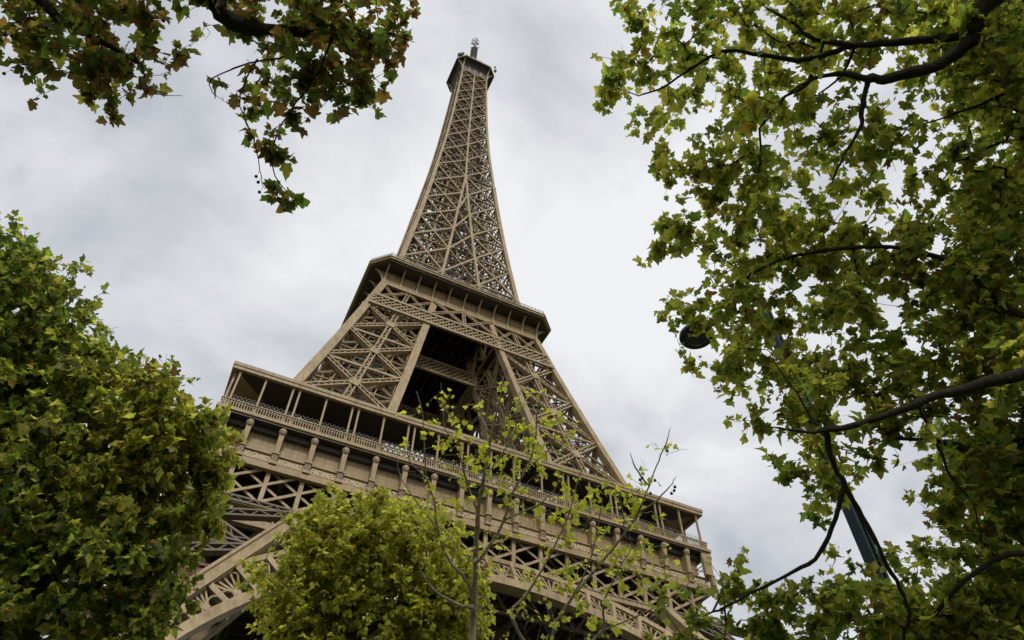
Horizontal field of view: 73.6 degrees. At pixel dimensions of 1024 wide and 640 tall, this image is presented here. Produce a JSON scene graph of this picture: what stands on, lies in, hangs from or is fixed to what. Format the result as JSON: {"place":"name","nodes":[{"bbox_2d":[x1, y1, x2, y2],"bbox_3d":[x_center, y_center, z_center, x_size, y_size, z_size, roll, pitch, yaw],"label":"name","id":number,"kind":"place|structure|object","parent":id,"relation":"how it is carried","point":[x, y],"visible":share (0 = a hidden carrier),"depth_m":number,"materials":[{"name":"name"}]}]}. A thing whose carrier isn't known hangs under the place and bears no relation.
{"place":"outdoors","nodes":[
{"label":"outdoors","id":0,"kind":"place"},
{"bbox_2d":[0,0,1023,639],"label":"sky","id":1,"kind":"structure","parent":0,"point":[164,206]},
{"label":"ground","id":2,"kind":"structure","parent":0,"visible":0},
{"bbox_2d":[0,209,247,639],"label":"leafy tree","id":3,"kind":"object","parent":2,"relation":"on","point":[52,448],"visible":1,"depth_m":9.78,"materials":[{"name":"green plant"}]},
{"bbox_2d":[0,0,420,213],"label":"overhanging tree","id":4,"kind":"object","parent":2,"relation":"on","point":[101,68],"visible":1,"depth_m":6.40,"materials":[{"name":"green plant"}]},
{"bbox_2d":[233,475,509,639],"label":"leafy tree","id":5,"kind":"object","parent":2,"relation":"on","point":[349,587],"visible":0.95,"depth_m":14.49,"materials":[{"name":"green plant"}]},
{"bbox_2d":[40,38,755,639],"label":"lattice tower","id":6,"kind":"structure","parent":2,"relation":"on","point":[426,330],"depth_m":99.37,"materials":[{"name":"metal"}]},
{"bbox_2d":[393,370,598,639],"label":"young tree","id":7,"kind":"object","parent":2,"relation":"on","point":[507,501],"visible":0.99,"depth_m":10.96,"materials":[{"name":"green plant"}]},
{"bbox_2d":[497,427,706,639],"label":"young tree","id":8,"kind":"object","parent":2,"relation":"on","point":[637,507],"visible":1,"depth_m":9.53,"materials":[{"name":"green plant"}]},
{"bbox_2d":[679,298,900,636],"bbox_3d":[4.245,3.884,9.078,2.006,12.230,0.706,-25,-54,20],"label":"lamp post","id":9,"kind":"object","parent":2,"relation":"on","point":[867,548],"visible":0.41,"depth_m":9.65,"materials":[{"name":"black metal"}]},
{"bbox_2d":[590,0,1023,639],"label":"overhanging tree","id":10,"kind":"object","parent":2,"relation":"on","point":[980,292],"visible":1,"depth_m":7.11,"materials":[{"name":"green plant"}]}
]}

